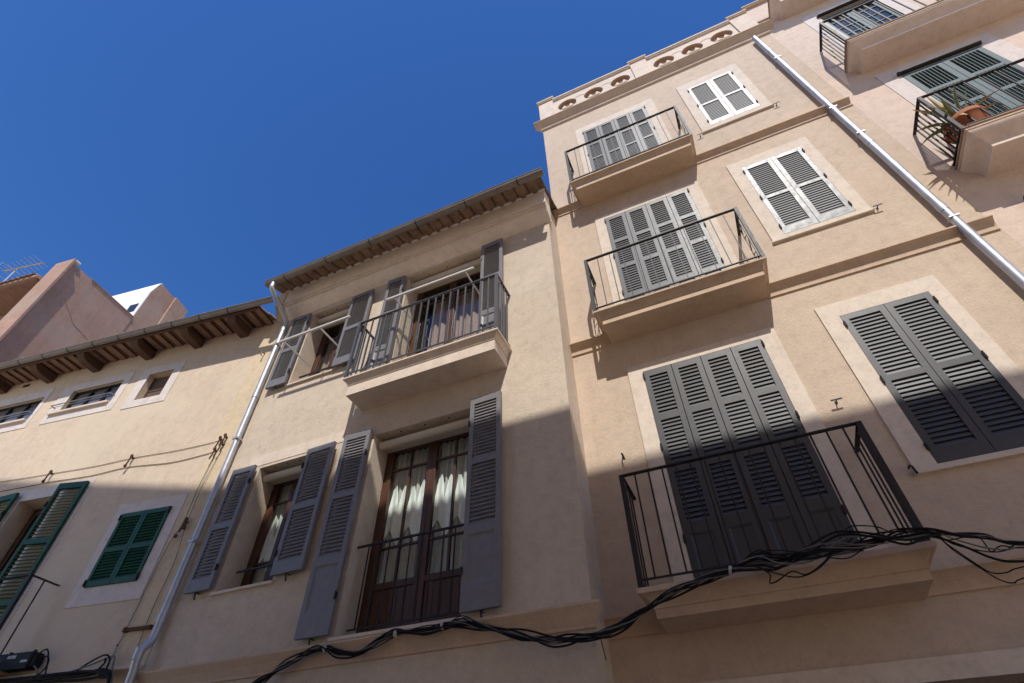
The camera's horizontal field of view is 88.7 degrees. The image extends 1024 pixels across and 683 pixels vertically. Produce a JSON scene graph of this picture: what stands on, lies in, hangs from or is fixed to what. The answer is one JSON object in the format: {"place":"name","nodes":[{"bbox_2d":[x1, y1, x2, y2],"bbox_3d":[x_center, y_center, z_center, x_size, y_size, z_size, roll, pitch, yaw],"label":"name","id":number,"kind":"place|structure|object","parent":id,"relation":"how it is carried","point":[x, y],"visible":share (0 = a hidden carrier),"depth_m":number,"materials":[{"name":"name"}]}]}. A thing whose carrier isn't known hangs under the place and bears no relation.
{"place":"outdoors","nodes":[
{"label":"outdoors","id":0,"kind":"place"},
{"bbox_2d":[0,0,755,316],"label":"sky","id":1,"kind":"structure","parent":0,"point":[209,151],"materials":[{"name":"blue"}]},
{"bbox_2d":[533,9,1023,682],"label":"town house","id":2,"kind":"structure","parent":0,"point":[793,285],"depth_m":5.44,"materials":[{"name":"beige paint"}]},
{"bbox_2d":[599,120,643,161],"bbox_3d":[2.163,-3.562,10.008,1.310,2.550,0.050,-18,-47,16],"label":"window","id":3,"kind":"structure","parent":2,"relation":"in","point":[631,120],"depth_m":10.34,"materials":[{"name":"paint"}]},
{"bbox_2d":[612,198,715,293],"bbox_3d":[2.230,-1.204,7.669,1.355,2.545,0.050,-18,-47,16],"label":"window","id":4,"kind":"structure","parent":2,"relation":"in","point":[686,198],"depth_m":7.80,"materials":[{"name":"paint"}]},
{"bbox_2d":[651,350,825,565],"bbox_3d":[2.272,1.189,5.310,1.355,2.565,0.050,-18,-47,16],"label":"window","id":5,"kind":"structure","parent":2,"relation":"in","point":[758,350],"depth_m":5.55,"materials":[{"name":"paint"}]},
{"bbox_2d":[757,157,837,222],"bbox_3d":[3.978,-2.037,7.403,0.843,1.775,0.050,-18,-47,16],"label":"window","id":6,"kind":"structure","parent":2,"relation":"in","point":[798,157],"depth_m":7.39,"materials":[{"name":"paint"}]},
{"bbox_2d":[852,302,1022,443],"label":"window","id":7,"kind":"structure","parent":2,"relation":"in","point":[925,302],"depth_m":5.02,"materials":[{"name":"paint"}]},
{"bbox_2d":[741,0,1023,247],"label":"town house","id":8,"kind":"structure","parent":0,"point":[889,67],"depth_m":7.69,"materials":[{"name":"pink paint"}]},
{"bbox_2d":[822,10,873,37],"bbox_3d":[6.125,-5.398,9.193,0.427,2.310,0.035,-18,-47,16],"label":"glazed door","id":9,"kind":"structure","parent":8,"relation":"in","point":[849,15],"depth_m":9.55,"materials":[{"name":"teal paint"}]},
{"bbox_2d":[828,4,895,36],"bbox_3d":[6.361,-5.402,9.192,0.870,2.320,0.050,-18,-47,16],"label":"window","id":10,"kind":"structure","parent":8,"relation":"in","point":[869,5],"depth_m":9.60,"materials":[{"name":"glass"}]},
{"bbox_2d":[845,0,899,26],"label":"glazed door","id":11,"kind":"structure","parent":8,"relation":"in","point":[874,4],"depth_m":9.43,"materials":[{"name":"teal paint"}]},
{"bbox_2d":[943,105,989,143],"bbox_3d":[5.458,-2.498,6.193,0.456,0.350,0.456,-18,-47,16],"label":"flower pot","id":12,"kind":"object","parent":8,"relation":"on","point":[975,112],"visible":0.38,"depth_m":6.14,"materials":[{"name":"ceramic"}]},
{"bbox_2d":[914,82,1000,146],"bbox_3d":[5.368,-2.850,6.437,0.923,1.047,0.594,-18,-47,16],"label":"agave plant","id":13,"kind":"object","parent":12,"relation":"in","point":[947,109],"visible":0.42,"depth_m":6.40,"materials":[{"name":"green plant"}]},
{"bbox_2d":[915,55,1023,114],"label":"window","id":14,"kind":"structure","parent":8,"relation":"in","point":[977,55],"depth_m":7.41,"materials":[{"name":"paint"}]},
{"label":"ground","id":15,"kind":"structure","parent":0,"visible":0},
{"bbox_2d":[0,258,133,362],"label":"plaster house","id":16,"kind":"structure","parent":15,"relation":"on","point":[63,304],"depth_m":15.51,"materials":[{"name":"paint"}]},
{"bbox_2d":[0,255,45,281],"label":"tv antenna","id":17,"kind":"object","parent":16,"relation":"on","point":[15,270],"visible":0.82,"depth_m":17.98,"materials":[{"name":"metal"}]},
{"bbox_2d":[0,296,282,682],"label":"town house","id":18,"kind":"structure","parent":15,"relation":"on","point":[80,558],"depth_m":8.47,"materials":[{"name":"beige paint"}]},
{"bbox_2d":[0,400,41,422],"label":"window","id":19,"kind":"structure","parent":18,"relation":"in","point":[24,407],"depth_m":10.64,"materials":[{"name":"glass"}]},
{"bbox_2d":[0,649,44,672],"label":"junction box","id":20,"kind":"object","parent":18,"relation":"attached to","point":[11,662],"visible":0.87,"depth_m":6.29,"materials":[{"name":"black plastic"}]},
{"bbox_2d":[35,655,49,674],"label":"cable","id":21,"kind":"object","parent":20,"relation":"attached to","point":[45,666],"visible":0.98,"depth_m":6.22,"materials":[{"name":"black rubber"}]},
{"bbox_2d":[37,648,48,673],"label":"cable","id":22,"kind":"object","parent":20,"relation":"attached to","point":[47,649],"visible":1,"depth_m":6.25,"materials":[{"name":"black rubber"}]},
{"bbox_2d":[0,507,50,585],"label":"balcony door","id":23,"kind":"structure","parent":18,"relation":"in","point":[11,551],"depth_m":8.35,"materials":[{"name":"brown wood"}]},
{"bbox_2d":[41,470,53,482],"bbox_3d":[-7.715,2.253,8.717,0.073,0.224,0.095,-12,-46,11],"label":"wire bracket","id":24,"kind":"object","parent":18,"relation":"attached to","point":[50,472],"visible":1,"depth_m":8.70,"materials":[{"name":"metal"}]},
{"bbox_2d":[0,670,106,681],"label":"cable","id":25,"kind":"object","parent":18,"relation":"attached to","point":[62,677],"visible":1,"depth_m":5.99,"materials":[{"name":"black rubber"}]},
{"bbox_2d":[0,670,109,682],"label":"cable","id":26,"kind":"object","parent":18,"relation":"attached to","point":[58,673],"visible":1,"depth_m":6.02,"materials":[{"name":"black rubber"}]},
{"bbox_2d":[0,669,110,682],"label":"cable","id":27,"kind":"object","parent":18,"relation":"attached to","point":[109,671],"visible":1,"depth_m":5.97,"materials":[{"name":"black rubber"}]},
{"bbox_2d":[10,669,109,682],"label":"cable","id":28,"kind":"object","parent":18,"relation":"attached to","point":[45,677],"visible":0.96,"depth_m":6.05,"materials":[{"name":"black rubber"}]},
{"bbox_2d":[26,676,107,682],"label":"cable","id":29,"kind":"object","parent":18,"relation":"attached to","point":[76,680],"visible":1,"depth_m":5.96,"materials":[{"name":"black rubber"}]},
{"bbox_2d":[39,673,95,680],"bbox_3d":[-8.806,4.881,6.480,9.232,0.765,0.081,-12,-46,11],"label":"cable","id":30,"kind":"object","parent":18,"relation":"attached to","point":[75,677],"visible":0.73,"depth_m":5.96,"materials":[{"name":"black rubber"}]},
{"bbox_2d":[76,654,110,675],"bbox_3d":[-4.800,3.728,6.006,0.486,0.242,0.031,-15,-46,13],"label":"cable","id":31,"kind":"object","parent":18,"relation":"attached to","point":[109,658],"visible":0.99,"depth_m":6.05,"materials":[{"name":"black rubber"}]},
{"bbox_2d":[65,383,121,408],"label":"window","id":32,"kind":"structure","parent":18,"relation":"in","point":[102,390],"depth_m":10.25,"materials":[{"name":"glass"}]},
{"bbox_2d":[72,655,115,682],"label":"cable","id":33,"kind":"object","parent":18,"relation":"attached to","point":[114,657],"visible":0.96,"depth_m":6.02,"materials":[{"name":"grey rubber"}]},
{"bbox_2d":[0,452,211,491],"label":"wire","id":34,"kind":"object","parent":18,"relation":"attached to","point":[108,471],"visible":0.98,"depth_m":8.42,"materials":[{"name":"metal"}]},
{"bbox_2d":[2,441,217,481],"bbox_3d":[-8.709,2.357,9.054,8.670,0.238,0.007,-12,-46,11],"label":"wire","id":35,"kind":"object","parent":18,"relation":"attached to","point":[113,462],"visible":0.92,"depth_m":8.54,"materials":[{"name":"metal"}]},
{"bbox_2d":[123,454,134,466],"bbox_3d":[-6.138,1.923,8.410,0.073,0.224,0.095,-12,-46,11],"label":"wire bracket","id":36,"kind":"object","parent":18,"relation":"attached to","point":[131,457],"visible":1,"depth_m":8.39,"materials":[{"name":"metal"}]},
{"bbox_2d":[97,514,163,577],"bbox_3d":[-5.241,2.901,7.317,0.850,1.040,0.050,-12,-46,11],"label":"window","id":37,"kind":"structure","parent":18,"relation":"in","point":[161,514],"depth_m":7.40,"materials":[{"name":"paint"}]},
{"bbox_2d":[122,624,152,632],"bbox_3d":[-4.491,3.444,6.286,0.400,0.052,0.045,-12,-46,11],"label":"wall bracket","id":38,"kind":"object","parent":18,"relation":"attached to","point":[138,628],"depth_m":6.28,"materials":[{"name":"metal"}]},
{"bbox_2d":[143,376,169,397],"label":"window","id":39,"kind":"structure","parent":18,"relation":"in","point":[158,384],"depth_m":9.93,"materials":[{"name":"brown wood"}]},
{"bbox_2d":[137,453,219,646],"bbox_3d":[-4.426,2.665,7.006,0.094,2.751,0.048,-18,-47,16],"label":"wire","id":40,"kind":"object","parent":18,"relation":"attached to","point":[177,552],"visible":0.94,"depth_m":6.88,"materials":[{"name":"grey rubber"}]},
{"bbox_2d":[173,517,188,537],"bbox_3d":[-4.496,2.541,7.150,0.138,0.274,0.095,-12,-46,11],"label":"wire bracket","id":41,"kind":"object","parent":18,"relation":"attached to","point":[184,525],"visible":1,"depth_m":7.12,"materials":[{"name":"metal"}]},
{"bbox_2d":[208,433,227,458],"bbox_3d":[-4.502,1.621,8.053,0.151,0.436,0.095,-12,-46,11],"label":"wire bracket","id":42,"kind":"object","parent":18,"relation":"attached to","point":[221,440],"visible":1,"depth_m":8.06,"materials":[{"name":"metal"}]},
{"bbox_2d":[111,453,215,658],"bbox_3d":[-4.592,2.720,7.038,0.208,2.841,0.048,-16,-47,15],"label":"wire","id":43,"kind":"object","parent":42,"relation":"hanging from","point":[161,558],"visible":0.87,"depth_m":6.87,"materials":[{"name":"grey rubber"}]},
{"bbox_2d":[112,283,187,331],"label":"plaster house","id":44,"kind":"structure","parent":15,"relation":"on","point":[152,305],"depth_m":18.64,"materials":[{"name":"white paint"}]},
{"bbox_2d":[127,303,138,311],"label":"window","id":45,"kind":"structure","parent":44,"relation":"in","point":[131,308],"depth_m":18.03,"materials":[{"name":"blue glass"}]},
{"bbox_2d":[124,167,613,682],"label":"town house","id":46,"kind":"structure","parent":15,"relation":"on","point":[360,415],"depth_m":6.38,"materials":[{"name":"beige paint"}]},
{"bbox_2d":[241,478,298,585],"bbox_3d":[-3.013,2.502,6.948,0.875,1.685,0.082,-18,-47,16],"label":"window","id":47,"kind":"structure","parent":46,"relation":"in","point":[253,562],"depth_m":7.00,"materials":[{"name":"brown wood"}]},
{"bbox_2d":[252,484,292,583],"bbox_3d":[-2.990,2.556,6.967,0.731,1.535,0.044,-18,-47,16],"label":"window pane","id":48,"kind":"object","parent":46,"relation":"hanging from","point":[278,514],"visible":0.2,"depth_m":7.25,"materials":[{"name":"glass"}]},
{"bbox_2d":[258,517,281,571],"bbox_3d":[-3.004,2.608,6.867,0.635,0.760,0.028,-18,-47,16],"label":"half curtain","id":49,"kind":"object","parent":48,"relation":"attached to","point":[267,549],"visible":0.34,"depth_m":6.92,"materials":[{"name":"white fabric"}]},
{"bbox_2d":[309,322,344,376],"bbox_3d":[-3.095,0.206,9.237,0.885,1.710,0.082,-18,-47,16],"label":"window","id":50,"kind":"structure","parent":46,"relation":"in","point":[324,342],"depth_m":9.43,"materials":[{"name":"brown wood"}]},
{"bbox_2d":[318,336,336,373],"bbox_3d":[-3.064,0.340,9.195,0.740,1.360,0.044,-18,-47,16],"label":"curtain","id":51,"kind":"object","parent":46,"relation":"hanging from","point":[326,359],"visible":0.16,"depth_m":9.42,"materials":[{"name":"fabric"}]},
{"bbox_2d":[376,447,428,583],"bbox_3d":[-1.270,2.074,6.377,0.618,1.730,0.044,-18,-47,16],"label":"curtain","id":52,"kind":"object","parent":46,"relation":"hanging from","point":[418,475],"visible":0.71,"depth_m":6.23,"materials":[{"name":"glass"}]},
{"bbox_2d":[384,480,424,544],"bbox_3d":[-1.280,2.059,6.341,0.532,0.800,0.028,-18,-47,16],"label":"half curtain","id":53,"kind":"object","parent":52,"relation":"attached to","point":[412,517],"visible":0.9,"depth_m":6.33,"materials":[{"name":"white fabric"}]},
{"bbox_2d":[357,432,468,632],"bbox_3d":[-0.987,2.113,6.080,1.425,2.410,0.082,-18,-47,16],"label":"balcony door","id":54,"kind":"structure","parent":46,"relation":"in","point":[434,447],"depth_m":5.74,"materials":[{"name":"brown wood"}]},
{"bbox_2d":[407,271,480,356],"bbox_3d":[-0.988,-0.204,8.338,1.440,2.500,0.082,-18,-47,16],"label":"balcony door","id":55,"kind":"structure","parent":46,"relation":"in","point":[454,284],"depth_m":8.79,"materials":[{"name":"brown wood"}]},
{"bbox_2d":[427,436,468,573],"bbox_3d":[-0.664,1.881,6.192,0.618,1.730,0.044,-18,-47,16],"label":"curtain","id":56,"kind":"object","parent":46,"relation":"hanging from","point":[445,468],"visible":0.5,"depth_m":6.09,"materials":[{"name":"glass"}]},
{"bbox_2d":[432,474,465,533],"bbox_3d":[-0.683,1.869,6.159,0.532,0.800,0.028,-18,-47,16],"label":"half curtain","id":57,"kind":"object","parent":56,"relation":"attached to","point":[442,508],"visible":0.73,"depth_m":6.16,"materials":[{"name":"white fabric"}]},
{"bbox_2d":[427,288,479,349],"bbox_3d":[-0.859,-0.173,8.336,1.075,1.850,0.044,-18,-47,16],"label":"curtain","id":58,"kind":"object","parent":46,"relation":"hanging from","point":[466,330],"visible":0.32,"depth_m":8.56,"materials":[{"name":"fabric"}]},
{"bbox_2d":[262,530,997,682],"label":"cable","id":59,"kind":"object","parent":46,"relation":"attached to","point":[744,570],"visible":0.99,"depth_m":3.95,"materials":[{"name":"black rubber"}]},
{"bbox_2d":[252,533,1023,682],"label":"cable","id":60,"kind":"object","parent":46,"relation":"attached to","point":[796,560],"visible":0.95,"depth_m":3.85,"materials":[{"name":"black rubber"}]},
{"bbox_2d":[263,531,966,682],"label":"cable","id":61,"kind":"object","parent":60,"relation":"on","point":[863,538],"visible":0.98,"depth_m":3.88,"materials":[{"name":"black rubber"}]},
{"bbox_2d":[728,566,731,574],"bbox_3d":[1.649,1.728,3.955,0.020,0.067,0.064,-5,-42,28],"label":"cable tie","id":62,"kind":"object","parent":61,"relation":"attached to","point":[730,569],"visible":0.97,"depth_m":3.93,"materials":[{"name":"grey plastic"}]},
{"bbox_2d":[821,525,887,557],"bbox_3d":[2.457,1.438,3.801,0.535,0.196,0.009,-18,-47,16],"label":"cable","id":63,"kind":"object","parent":61,"relation":"attached to","point":[862,525],"visible":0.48,"depth_m":3.81,"materials":[{"name":"black rubber"}]},
{"bbox_2d":[257,533,1022,682],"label":"cable","id":64,"kind":"object","parent":46,"relation":"attached to","point":[750,554],"visible":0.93,"depth_m":3.96,"materials":[{"name":"black rubber"}]},
{"bbox_2d":[259,527,1023,682],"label":"cable","id":65,"kind":"object","parent":46,"relation":"attached to","point":[632,623],"visible":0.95,"depth_m":4.05,"materials":[{"name":"black rubber"}]},
{"bbox_2d":[371,536,992,644],"bbox_3d":[1.156,2.151,4.012,9.811,0.658,0.435,-16,-46,14],"label":"cable","id":66,"kind":"object","parent":65,"relation":"on","point":[700,576],"visible":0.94,"depth_m":3.90,"materials":[{"name":"grey rubber"}]},
{"bbox_2d":[752,545,835,577],"bbox_3d":[2.033,1.621,3.794,0.654,0.180,0.017,-18,-47,17],"label":"cable","id":67,"kind":"object","parent":66,"relation":"hanging from","point":[797,576],"visible":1,"depth_m":3.74,"materials":[{"name":"black rubber"}]},
{"bbox_2d":[758,552,831,583],"bbox_3d":[2.061,1.633,3.770,0.526,0.153,0.020,-18,-47,16],"label":"cable","id":68,"kind":"object","parent":66,"relation":"hanging from","point":[793,571],"visible":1,"depth_m":3.77,"materials":[{"name":"black rubber"}]},
{"bbox_2d":[265,528,1023,682],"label":"cable","id":69,"kind":"object","parent":46,"relation":"attached to","point":[720,577],"visible":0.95,"depth_m":3.87,"materials":[{"name":"black rubber"}]},
{"bbox_2d":[274,533,1019,670],"bbox_3d":[1.155,2.130,4.036,9.809,0.633,0.437,-16,-47,15],"label":"cable","id":70,"kind":"object","parent":46,"relation":"attached to","point":[708,580],"visible":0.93,"depth_m":4.00,"materials":[{"name":"black rubber"}]},
{"bbox_2d":[256,529,975,682],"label":"cable","id":71,"kind":"object","parent":70,"relation":"on","point":[632,621],"visible":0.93,"depth_m":4.08,"materials":[{"name":"black rubber"}]},
{"bbox_2d":[254,533,991,682],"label":"cable","id":72,"kind":"object","parent":70,"relation":"on","point":[823,553],"visible":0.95,"depth_m":3.92,"materials":[{"name":"grey rubber"}]},
{"bbox_2d":[260,530,1023,681],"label":"cable","id":73,"kind":"object","parent":70,"relation":"on","point":[716,574],"visible":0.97,"depth_m":3.74,"materials":[{"name":"black rubber"}]},
{"bbox_2d":[272,529,1023,671],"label":"cable","id":74,"kind":"object","parent":70,"relation":"on","point":[655,606],"visible":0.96,"depth_m":4.06,"materials":[{"name":"grey rubber"}]},
{"bbox_2d":[368,536,1023,646],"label":"cable","id":75,"kind":"object","parent":70,"relation":"on","point":[777,561],"visible":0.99,"depth_m":3.79,"materials":[{"name":"black rubber"}]},
{"bbox_2d":[276,533,1023,669],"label":"cable","id":76,"kind":"object","parent":46,"relation":"attached to","point":[697,584],"visible":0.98,"depth_m":3.93,"materials":[{"name":"black rubber"}]},
{"bbox_2d":[321,533,1014,655],"bbox_3d":[1.151,2.159,3.992,9.810,0.639,0.420,-16,-47,15],"label":"cable","id":77,"kind":"object","parent":76,"relation":"on","point":[728,574],"visible":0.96,"depth_m":3.96,"materials":[{"name":"grey rubber"}]}
]}

